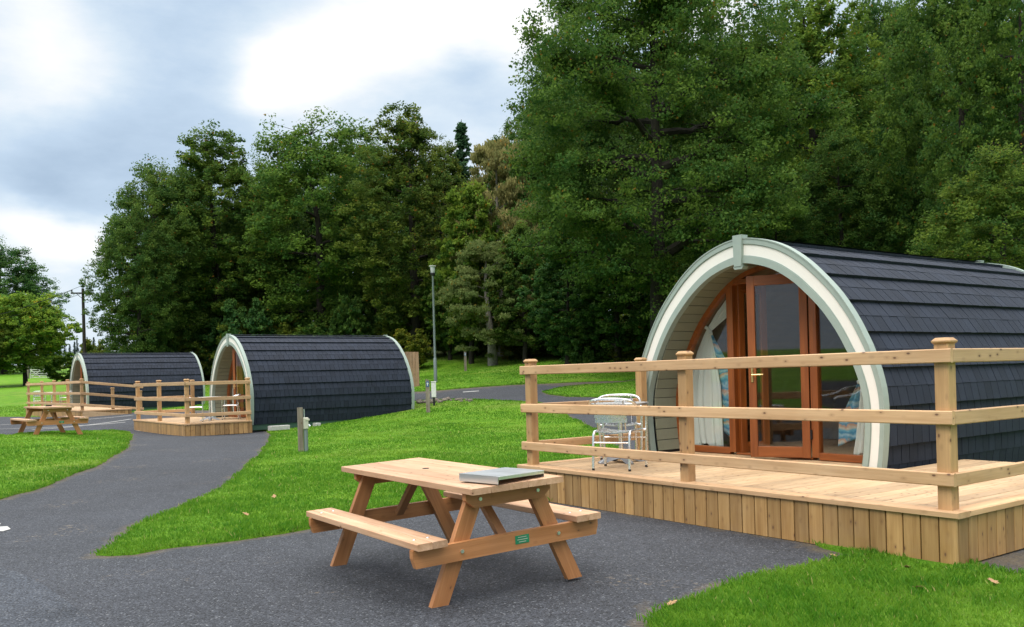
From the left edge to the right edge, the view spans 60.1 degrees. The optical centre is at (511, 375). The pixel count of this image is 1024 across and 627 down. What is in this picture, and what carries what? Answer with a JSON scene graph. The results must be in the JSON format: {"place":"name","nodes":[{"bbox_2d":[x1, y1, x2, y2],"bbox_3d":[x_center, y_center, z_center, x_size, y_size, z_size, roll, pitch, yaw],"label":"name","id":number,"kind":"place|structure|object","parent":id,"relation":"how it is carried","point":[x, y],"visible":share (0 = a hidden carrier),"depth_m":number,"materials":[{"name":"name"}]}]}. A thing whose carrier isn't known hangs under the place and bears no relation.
{"place":"outdoors","nodes":[
{"label":"outdoors","id":0,"kind":"place"},
{"bbox_2d":[133,377,252,435],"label":"timber deck","id":1,"kind":"structure","parent":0,"point":[178,424],"depth_m":26.59,"materials":[{"name":"beige wood"}]},
{"bbox_2d":[222,393,240,419],"bbox_3d":[-8.828,0.954,27.899,0.547,0.818,0.583,-2,0,-10],"label":"bistro chair","id":2,"kind":"object","parent":1,"relation":"on","point":[224,405],"visible":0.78,"depth_m":27.77,"materials":[{"name":"metal"}]},
{"bbox_2d":[0,379,1023,626],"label":"asphalt","id":3,"kind":"structure","parent":0,"point":[62,529],"depth_m":7.16,"materials":[{"name":"grey asphalt"}]},
{"bbox_2d":[0,568,98,626],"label":"asphalt patch","id":4,"kind":"object","parent":3,"relation":"on","point":[25,601],"visible":1,"depth_m":6.06,"materials":[{"name":"grey asphalt"}]},
{"bbox_2d":[306,458,600,607],"bbox_3d":[-0.523,1.114,6.805,1.510,0.777,2.122,-4,1,-34],"label":"picnic table","id":5,"kind":"object","parent":3,"relation":"on","point":[454,549],"visible":0.98,"depth_m":6.29,"materials":[{"name":"brown wood"}]},
{"bbox_2d":[459,467,543,483],"bbox_3d":[-0.070,0.686,6.102,0.381,0.052,0.450,-2,0,44],"label":"barbecue tray","id":6,"kind":"object","parent":5,"relation":"on","point":[491,476],"visible":1,"depth_m":6.01,"materials":[{"name":"silver metal"}]},
{"bbox_2d":[0,345,1023,626],"bbox_3d":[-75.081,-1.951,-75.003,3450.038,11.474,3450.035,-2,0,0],"label":"lawn","id":7,"kind":"structure","parent":0,"point":[12,389],"depth_m":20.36,"materials":[{"name":"green plant"}]},
{"bbox_2d":[0,324,12,368],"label":"broadleaf tree","id":8,"kind":"object","parent":7,"relation":"on","point":[7,332],"visible":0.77,"depth_m":90.11,"materials":[{"name":"green plant"}]},
{"bbox_2d":[2,273,65,372],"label":"broadleaf tree","id":9,"kind":"object","parent":7,"relation":"on","point":[15,288],"visible":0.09,"depth_m":133.44,"materials":[{"name":"green plant"}]},
{"bbox_2d":[0,236,73,373],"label":"broadleaf tree","id":10,"kind":"object","parent":7,"relation":"on","point":[7,262],"visible":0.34,"depth_m":130.31,"materials":[{"name":"green plant"}]},
{"bbox_2d":[30,369,46,378],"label":"field gate","id":11,"kind":"structure","parent":7,"relation":"on","point":[34,373],"depth_m":111.97,"materials":[{"name":"white wood"}]},
{"bbox_2d":[0,291,81,385],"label":"broadleaf tree","id":12,"kind":"object","parent":7,"relation":"on","point":[49,339],"visible":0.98,"depth_m":92.50,"materials":[{"name":"green plant"}]},
{"bbox_2d":[10,405,88,434],"bbox_3d":[-12.669,1.219,24.220,1.510,0.777,2.122,-2,0,-41],"label":"picnic table","id":13,"kind":"object","parent":7,"relation":"on","point":[69,418],"visible":0.98,"depth_m":23.75,"materials":[{"name":"brown wood"}]},
{"bbox_2d":[37,351,74,381],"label":"shrub","id":14,"kind":"object","parent":7,"relation":"on","point":[52,374],"visible":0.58,"depth_m":97.11,"materials":[{"name":"green plant"}]},
{"bbox_2d":[71,287,93,353],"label":"utility pole","id":15,"kind":"object","parent":7,"relation":"on","point":[83,328],"visible":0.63,"depth_m":77.88,"materials":[{"name":"brown wood"}]},
{"bbox_2d":[26,379,143,416],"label":"timber deck","id":16,"kind":"structure","parent":7,"relation":"on","point":[82,410],"depth_m":37.01,"materials":[{"name":"beige wood"}]},
{"bbox_2d":[79,339,106,353],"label":"shrub","id":17,"kind":"object","parent":7,"relation":"on","point":[89,345],"visible":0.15,"depth_m":83.78,"materials":[{"name":"green plant"}]},
{"bbox_2d":[78,204,179,353],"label":"broadleaf tree","id":18,"kind":"object","parent":7,"relation":"on","point":[119,253],"visible":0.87,"depth_m":55.96,"materials":[{"name":"green plant"}]},
{"bbox_2d":[69,352,204,410],"bbox_3d":[-19.677,0.277,46.530,5.836,3.052,3.692,-2,0,-38],"label":"camping pod","id":19,"kind":"object","parent":7,"relation":"on","point":[132,368],"visible":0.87,"depth_m":45.33,"materials":[{"name":"tile"}]},
{"bbox_2d":[91,153,214,353],"bbox_3d":[-24.013,-6.998,60.043,9.308,16.141,8.341,-2,0,18],"label":"broadleaf tree","id":20,"kind":"object","parent":7,"relation":"on","point":[131,199],"visible":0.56,"depth_m":58.50,"materials":[{"name":"green plant"}]},
{"bbox_2d":[130,335,177,352],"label":"shrub","id":21,"kind":"object","parent":7,"relation":"on","point":[145,351],"visible":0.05,"depth_m":58.87,"materials":[{"name":"green plant"}]},
{"bbox_2d":[156,330,192,351],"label":"shrub","id":22,"kind":"object","parent":7,"relation":"on","point":[174,349],"visible":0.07,"depth_m":59.54,"materials":[{"name":"green plant"}]},
{"bbox_2d":[133,165,239,347],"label":"broadleaf tree","id":23,"kind":"object","parent":7,"relation":"on","point":[178,278],"visible":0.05,"depth_m":65.00,"materials":[{"name":"green plant"}]},
{"bbox_2d":[173,334,215,380],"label":"shrub","id":24,"kind":"object","parent":7,"relation":"on","point":[188,346],"visible":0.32,"depth_m":59.49,"materials":[{"name":"green plant"}]},
{"bbox_2d":[192,317,224,375],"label":"shrub","id":25,"kind":"object","parent":7,"relation":"on","point":[209,338],"visible":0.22,"depth_m":59.73,"materials":[{"name":"green plant"}]},
{"bbox_2d":[139,119,290,347],"bbox_3d":[-20.672,-8.833,62.431,10.378,18.553,9.000,-2,0,26],"label":"broadleaf tree","id":26,"kind":"object","parent":7,"relation":"on","point":[206,171],"visible":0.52,"depth_m":60.46,"materials":[{"name":"green plant"}]},
{"bbox_2d":[211,323,251,366],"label":"shrub","id":27,"kind":"object","parent":7,"relation":"on","point":[223,327],"visible":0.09,"depth_m":57.06,"materials":[{"name":"green plant"}]},
{"bbox_2d":[217,297,275,336],"bbox_3d":[-17.047,-2.416,57.492,3.874,5.397,4.784,-2,0,23],"label":"shrub","id":28,"kind":"object","parent":7,"relation":"on","point":[254,320],"visible":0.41,"depth_m":56.84,"materials":[{"name":"green plant"}]},
{"bbox_2d":[207,149,315,335],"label":"broadleaf tree","id":29,"kind":"object","parent":7,"relation":"on","point":[226,229],"visible":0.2,"depth_m":64.60,"materials":[{"name":"green plant"}]},
{"bbox_2d":[268,425,289,430],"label":"concrete block","id":30,"kind":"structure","parent":7,"relation":"on","point":[278,427],"depth_m":26.79,"materials":[{"name":"grey concrete"}]},
{"bbox_2d":[276,322,304,335],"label":"shrub","id":31,"kind":"object","parent":7,"relation":"on","point":[284,329],"visible":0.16,"depth_m":57.13,"materials":[{"name":"green plant"}]},
{"bbox_2d":[269,185,327,328],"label":"broadleaf tree","id":32,"kind":"object","parent":7,"relation":"on","point":[310,217],"visible":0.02,"depth_m":70.84,"materials":[{"name":"green plant"}]},
{"bbox_2d":[297,407,310,451],"bbox_3d":[-4.339,1.138,18.514,0.256,0.956,0.134,-2,0,-29],"label":"hookup post","id":33,"kind":"object","parent":7,"relation":"on","point":[302,423],"visible":0.91,"depth_m":18.47,"materials":[{"name":"brown wood"}]},
{"bbox_2d":[270,186,339,322],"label":"broadleaf tree","id":34,"kind":"object","parent":7,"relation":"on","point":[308,215],"visible":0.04,"depth_m":69.19,"materials":[{"name":"green plant"}]},
{"bbox_2d":[288,325,327,334],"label":"shrub","id":35,"kind":"object","parent":7,"relation":"on","point":[307,329],"visible":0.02,"depth_m":56.44,"materials":[{"name":"green plant"}]},
{"bbox_2d":[210,334,414,429],"bbox_3d":[-6.789,0.113,30.158,5.836,3.052,3.692,-2,0,-38],"label":"camping pod","id":36,"kind":"object","parent":7,"relation":"on","point":[322,379],"visible":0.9,"depth_m":28.92,"materials":[{"name":"tile"}]},
{"bbox_2d":[232,349,245,416],"bbox_3d":[-8.644,0.224,28.378,0.700,2.200,0.168,-2,0,24],"label":"door","id":37,"kind":"structure","parent":36,"relation":"in","point":[234,352],"depth_m":28.48,"materials":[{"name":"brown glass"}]},
{"bbox_2d":[239,359,243,410],"bbox_3d":[-8.742,0.242,29.211,0.430,2.170,0.080,-2,0,-21],"label":"door","id":38,"kind":"structure","parent":36,"relation":"in","point":[241,368],"depth_m":29.14,"materials":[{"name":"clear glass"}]},
{"bbox_2d":[305,319,339,336],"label":"shrub","id":39,"kind":"object","parent":7,"relation":"on","point":[321,328],"visible":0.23,"depth_m":56.98,"materials":[{"name":"green plant"}]},
{"bbox_2d":[230,106,416,331],"bbox_3d":[-14.093,-9.592,61.452,12.848,18.199,12.500,-2,0,27],"label":"broadleaf tree","id":40,"kind":"object","parent":7,"relation":"on","point":[275,189],"visible":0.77,"depth_m":58.52,"materials":[{"name":"green plant"}]},
{"bbox_2d":[306,166,387,322],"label":"broadleaf tree","id":41,"kind":"object","parent":7,"relation":"on","point":[335,227],"depth_m":71.97,"materials":[{"name":"green plant"}]},
{"bbox_2d":[326,293,373,336],"bbox_3d":[-10.609,-2.932,57.257,3.142,4.717,2.607,-2,0,10],"label":"shrub","id":42,"kind":"object","parent":7,"relation":"on","point":[347,309],"visible":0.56,"depth_m":56.69,"materials":[{"name":"green plant"}]},
{"bbox_2d":[342,321,389,336],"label":"shrub","id":43,"kind":"object","parent":7,"relation":"on","point":[380,326],"visible":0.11,"depth_m":58.01,"materials":[{"name":"green plant"}]},
{"bbox_2d":[322,127,420,327],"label":"broadleaf tree","id":44,"kind":"object","parent":7,"relation":"on","point":[374,309],"visible":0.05,"depth_m":65.73,"materials":[{"name":"green plant"}]},
{"bbox_2d":[353,143,428,313],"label":"broadleaf tree","id":45,"kind":"object","parent":7,"relation":"on","point":[416,229],"visible":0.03,"depth_m":68.42,"materials":[{"name":"green plant"}]},
{"bbox_2d":[367,308,432,350],"bbox_3d":[-7.252,-2.720,58.082,4.296,3.485,3.478,-2,0,20],"label":"shrub","id":46,"kind":"object","parent":7,"relation":"on","point":[392,330],"visible":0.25,"depth_m":57.06,"materials":[{"name":"green plant"}]},
{"bbox_2d":[333,100,475,345],"bbox_3d":[-6.385,-9.149,57.057,9.458,17.055,7.770,-2,0,-2],"label":"broadleaf tree","id":47,"kind":"object","parent":7,"relation":"on","point":[409,135],"visible":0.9,"depth_m":55.65,"materials":[{"name":"green plant"}]},
{"bbox_2d":[404,352,419,386],"bbox_3d":[-5.029,-0.206,37.075,2.289,1.574,0.180,-2,0,0],"label":"screen fence","id":48,"kind":"object","parent":7,"relation":"on","point":[412,359],"visible":0.13,"depth_m":36.99,"materials":[{"name":"beige wood"}]},
{"bbox_2d":[393,328,433,367],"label":"shrub","id":49,"kind":"object","parent":7,"relation":"on","point":[420,343],"visible":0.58,"depth_m":52.05,"materials":[{"name":"green plant"}]},
{"bbox_2d":[425,379,429,412],"bbox_3d":[-2.715,0.670,28.555,0.130,1.130,0.129,-2,0,-6],"label":"marker post","id":50,"kind":"object","parent":7,"relation":"on","point":[427,384],"visible":0.95,"depth_m":28.50,"materials":[{"name":"brown wood"}]},
{"bbox_2d":[429,265,436,381],"bbox_3d":[-3.344,-2.206,38.040,0.310,5.072,0.310,-2,0,0],"label":"street lamp","id":51,"kind":"object","parent":7,"relation":"on","point":[432,268],"visible":0.94,"depth_m":37.99,"materials":[{"name":"grey metal"}]},
{"bbox_2d":[431,381,435,405],"bbox_3d":[-2.721,0.642,30.820,0.180,0.895,0.160,-2,0,-6],"label":"meter box","id":52,"kind":"object","parent":7,"relation":"on","point":[433,388],"visible":0.89,"depth_m":30.75,"materials":[{"name":"white plastic"}]},
{"bbox_2d":[408,132,469,296],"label":"broadleaf tree","id":53,"kind":"object","parent":7,"relation":"on","point":[456,169],"visible":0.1,"depth_m":69.22,"materials":[{"name":"green plant"}]},
{"bbox_2d":[406,257,474,359],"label":"broadleaf tree","id":54,"kind":"object","parent":7,"relation":"on","point":[425,299],"visible":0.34,"depth_m":55.32,"materials":[{"name":"green plant"}]},
{"bbox_2d":[422,301,459,353],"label":"shrub","id":55,"kind":"object","parent":7,"relation":"on","point":[440,348],"visible":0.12,"depth_m":58.68,"materials":[{"name":"green plant"}]},
{"bbox_2d":[417,166,495,337],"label":"broadleaf tree","id":56,"kind":"object","parent":7,"relation":"on","point":[451,204],"visible":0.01,"depth_m":71.50,"materials":[{"name":"green plant"}]},
{"bbox_2d":[438,119,482,340],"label":"conifer tree","id":57,"kind":"object","parent":7,"relation":"on","point":[462,139],"visible":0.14,"depth_m":71.77,"materials":[{"name":"green plant"}]},
{"bbox_2d":[427,179,504,363],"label":"broadleaf tree","id":58,"kind":"object","parent":7,"relation":"on","point":[464,209],"visible":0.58,"depth_m":52.36,"materials":[{"name":"green plant"}]},
{"bbox_2d":[453,326,487,355],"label":"shrub","id":59,"kind":"object","parent":7,"relation":"on","point":[475,352],"visible":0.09,"depth_m":56.95,"materials":[{"name":"green plant"}]},
{"bbox_2d":[428,239,554,365],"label":"birch tree","id":60,"kind":"object","parent":7,"relation":"on","point":[460,287],"visible":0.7,"depth_m":49.75,"materials":[{"name":"green plant"}]},
{"bbox_2d":[476,293,513,354],"bbox_3d":[-1.466,-3.487,56.598,3.020,4.493,2.505,-2,0,26],"label":"shrub","id":61,"kind":"object","parent":7,"relation":"on","point":[483,348],"visible":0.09,"depth_m":56.45,"materials":[{"name":"green plant"}]},
{"bbox_2d":[448,134,545,355],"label":"birch tree","id":62,"kind":"object","parent":7,"relation":"on","point":[489,155],"visible":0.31,"depth_m":54.76,"materials":[{"name":"green plant"}]},
{"bbox_2d":[481,171,545,287],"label":"broadleaf tree","id":63,"kind":"object","parent":7,"relation":"on","point":[493,207],"visible":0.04,"depth_m":68.69,"materials":[{"name":"green plant"}]},
{"bbox_2d":[481,220,566,363],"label":"broadleaf tree","id":64,"kind":"object","parent":7,"relation":"on","point":[508,273],"visible":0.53,"depth_m":49.20,"materials":[{"name":"green plant"}]},
{"bbox_2d":[486,145,564,299],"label":"broadleaf tree","id":65,"kind":"object","parent":7,"relation":"on","point":[532,175],"visible":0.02,"depth_m":70.79,"materials":[{"name":"green plant"}]},
{"bbox_2d":[501,307,550,357],"bbox_3d":[0.951,-2.532,52.904,3.637,3.062,4.384,-2,0,6],"label":"shrub","id":66,"kind":"object","parent":7,"relation":"on","point":[533,353],"visible":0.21,"depth_m":52.25,"materials":[{"name":"green plant"}]},
{"bbox_2d":[529,306,560,355],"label":"shrub","id":67,"kind":"object","parent":7,"relation":"on","point":[546,350],"visible":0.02,"depth_m":51.66,"materials":[{"name":"green plant"}]},
{"bbox_2d":[515,74,601,295],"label":"broadleaf tree","id":68,"kind":"object","parent":7,"relation":"on","point":[533,110],"depth_m":73.49,"materials":[{"name":"green plant"}]},
{"bbox_2d":[476,70,646,306],"bbox_3d":[3.620,-10.869,57.870,9.114,18.604,10.172,-2,0,40],"label":"broadleaf tree","id":69,"kind":"object","parent":7,"relation":"on","point":[508,126],"visible":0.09,"depth_m":56.44,"materials":[{"name":"green plant"}]},
{"bbox_2d":[515,241,625,363],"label":"broadleaf tree","id":70,"kind":"object","parent":7,"relation":"on","point":[547,291],"visible":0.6,"depth_m":43.29,"materials":[{"name":"green plant"}]},
{"bbox_2d":[545,300,614,357],"bbox_3d":[4.005,-2.506,47.713,4.472,3.413,5.522,-2,0,-7],"label":"shrub","id":71,"kind":"object","parent":7,"relation":"on","point":[606,350],"visible":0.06,"depth_m":46.98,"materials":[{"name":"green plant"}]},
{"bbox_2d":[558,304,611,363],"bbox_3d":[3.793,-2.048,43.516,2.864,3.223,2.376,-2,0,-23],"label":"shrub","id":72,"kind":"object","parent":7,"relation":"on","point":[594,354],"visible":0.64,"depth_m":42.98,"materials":[{"name":"green plant"}]},
{"bbox_2d":[571,230,649,361],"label":"broadleaf tree","id":73,"kind":"object","parent":7,"relation":"on","point":[613,328],"visible":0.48,"depth_m":41.31,"materials":[{"name":"green plant"}]},
{"bbox_2d":[607,339,644,361],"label":"shrub","id":74,"kind":"object","parent":7,"relation":"on","point":[632,358],"visible":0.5,"depth_m":41.62,"materials":[{"name":"green plant"}]},
{"bbox_2d":[571,13,681,314],"bbox_3d":[7.341,-13.510,60.606,9.687,22.889,9.957,-2,0,-27],"label":"broadleaf tree","id":75,"kind":"object","parent":7,"relation":"on","point":[640,45],"visible":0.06,"depth_m":57.61,"materials":[{"name":"green plant"}]},
{"bbox_2d":[608,314,649,359],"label":"shrub","id":76,"kind":"object","parent":7,"relation":"on","point":[621,322],"visible":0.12,"depth_m":43.96,"materials":[{"name":"green plant"}]},
{"bbox_2d":[633,263,676,347],"bbox_3d":[7.609,-3.222,44.117,3.978,4.981,3.221,-2,0,-41],"label":"shrub","id":77,"kind":"object","parent":7,"relation":"on","point":[646,296],"visible":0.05,"depth_m":43.31,"materials":[{"name":"green plant"}]},
{"bbox_2d":[627,57,722,269],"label":"broadleaf tree","id":78,"kind":"object","parent":7,"relation":"on","point":[667,158],"visible":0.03,"depth_m":54.53,"materials":[{"name":"green plant"}]},
{"bbox_2d":[501,0,859,330],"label":"broadleaf tree","id":79,"kind":"object","parent":7,"relation":"on","point":[585,64],"visible":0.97,"depth_m":34.44,"materials":[{"name":"green plant"}]},
{"bbox_2d":[638,9,755,274],"bbox_3d":[12.594,-12.437,56.553,9.020,20.784,10.514,-2,0,-4],"label":"broadleaf tree","id":80,"kind":"object","parent":7,"relation":"on","point":[664,154],"visible":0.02,"depth_m":54.06,"materials":[{"name":"green plant"}]},
{"bbox_2d":[517,337,1023,564],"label":"timber deck","id":81,"kind":"structure","parent":7,"relation":"on","point":[966,510],"depth_m":7.76,"materials":[{"name":"beige wood"}]},
{"bbox_2d":[588,398,647,470],"bbox_3d":[1.202,0.651,10.106,0.583,0.818,0.547,-2,0,27],"label":"bistro chair","id":82,"kind":"object","parent":81,"relation":"on","point":[603,419],"visible":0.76,"depth_m":9.96,"materials":[{"name":"metal"}]},
{"bbox_2d":[597,394,642,459],"bbox_3d":[1.394,0.646,11.447,0.583,0.818,0.547,-2,0,5],"label":"bistro chair","id":83,"kind":"object","parent":81,"relation":"on","point":[640,424],"visible":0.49,"depth_m":11.35,"materials":[{"name":"metal"}]},
{"bbox_2d":[591,401,648,463],"bbox_3d":[1.330,0.691,10.847,0.704,0.728,0.704,-2,0,-17],"label":"bistro table","id":84,"kind":"object","parent":81,"relation":"on","point":[620,427],"visible":0.48,"depth_m":10.78,"materials":[{"name":"silver metal"}]},
{"bbox_2d":[636,234,1023,468],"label":"camping pod","id":85,"kind":"object","parent":81,"relation":"on","point":[781,297],"visible":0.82,"depth_m":10.86,"materials":[{"name":"wood"}]},
{"bbox_2d":[693,300,729,445],"bbox_3d":[2.669,-0.050,11.914,0.098,2.109,0.872,-2,0,-36],"label":"curtain","id":86,"kind":"object","parent":85,"relation":"hanging from","point":[708,386],"visible":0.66,"depth_m":11.93,"materials":[{"name":"white fabric"}]},
{"bbox_2d":[736,284,769,451],"bbox_3d":[3.131,-0.104,11.488,0.430,2.170,0.080,-2,0,-19],"label":"door","id":87,"kind":"structure","parent":85,"relation":"in","point":[745,446],"depth_m":11.44,"materials":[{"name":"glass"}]},
{"bbox_2d":[746,274,812,457],"bbox_3d":[3.217,-0.121,10.645,0.730,2.200,0.168,-2,0,26],"label":"door","id":88,"kind":"structure","parent":85,"relation":"in","point":[804,451],"depth_m":10.65,"materials":[{"name":"brown wood"}]},
{"bbox_2d":[838,380,864,454],"bbox_3d":[3.978,0.226,10.092,0.081,1.488,0.638,-2,0,-36],"label":"curtain","id":89,"kind":"object","parent":85,"relation":"hanging from","point":[849,431],"visible":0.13,"depth_m":10.16,"materials":[{"name":"blue fabric"}]},
{"bbox_2d":[682,78,863,236],"bbox_3d":[14.321,-9.428,49.086,8.593,15.827,7.700,-2,0,-36],"label":"broadleaf tree","id":90,"kind":"object","parent":7,"relation":"on","point":[818,131],"visible":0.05,"depth_m":47.95,"materials":[{"name":"green plant"}]},
{"bbox_2d":[748,182,834,244],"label":"broadleaf tree","id":91,"kind":"object","parent":7,"relation":"on","point":[808,230],"visible":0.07,"depth_m":38.83,"materials":[{"name":"green plant"}]},
{"bbox_2d":[749,0,917,248],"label":"broadleaf tree","id":92,"kind":"object","parent":7,"relation":"on","point":[817,46],"visible":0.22,"depth_m":44.51,"materials":[{"name":"green plant"}]},
{"bbox_2d":[801,48,884,248],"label":"broadleaf tree","id":93,"kind":"object","parent":7,"relation":"on","point":[829,61],"visible":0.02,"depth_m":52.96,"materials":[{"name":"green plant"}]},
{"bbox_2d":[780,121,917,253],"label":"broadleaf tree","id":94,"kind":"object","parent":7,"relation":"on","point":[844,152],"visible":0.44,"depth_m":39.83,"materials":[{"name":"green plant"}]},
{"bbox_2d":[822,0,958,248],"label":"broadleaf tree","id":95,"kind":"object","parent":7,"relation":"on","point":[873,25],"visible":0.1,"depth_m":49.05,"materials":[{"name":"green plant"}]},
{"bbox_2d":[844,176,954,252],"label":"broadleaf tree","id":96,"kind":"object","parent":7,"relation":"on","point":[889,214],"visible":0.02,"depth_m":42.22,"materials":[{"name":"green plant"}]},
{"bbox_2d":[868,3,949,243],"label":"broadleaf tree","id":97,"kind":"object","parent":7,"relation":"on","point":[905,93],"depth_m":55.19,"materials":[{"name":"green plant"}]},
{"bbox_2d":[853,0,1023,260],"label":"broadleaf tree","id":98,"kind":"object","parent":7,"relation":"on","point":[898,179],"visible":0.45,"depth_m":38.47,"materials":[{"name":"green plant"}]},
{"bbox_2d":[905,22,978,247],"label":"broadleaf tree","id":99,"kind":"object","parent":7,"relation":"on","point":[946,83],"visible":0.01,"depth_m":55.03,"materials":[{"name":"green plant"}]},
{"bbox_2d":[905,136,1023,269],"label":"broadleaf tree","id":100,"kind":"object","parent":7,"relation":"on","point":[987,172],"visible":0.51,"depth_m":26.20,"materials":[{"name":"green plant"}]},
{"bbox_2d":[916,0,1023,263],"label":"broadleaf tree","id":101,"kind":"object","parent":7,"relation":"on","point":[985,71],"visible":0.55,"depth_m":33.02,"materials":[{"name":"green plant"}]},
{"bbox_2d":[928,42,1018,259],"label":"broadleaf tree","id":102,"kind":"object","parent":7,"relation":"on","point":[965,83],"depth_m":51.53,"materials":[{"name":"green plant"}]},
{"bbox_2d":[955,42,1018,223],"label":"broadleaf tree","id":103,"kind":"object","parent":7,"relation":"on","point":[975,90],"visible":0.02,"depth_m":52.04,"materials":[{"name":"green plant"}]},
{"bbox_2d":[0,0,1023,364],"label":"sky","id":104,"kind":"structure","parent":0,"point":[89,88],"materials":[{"name":"white"}]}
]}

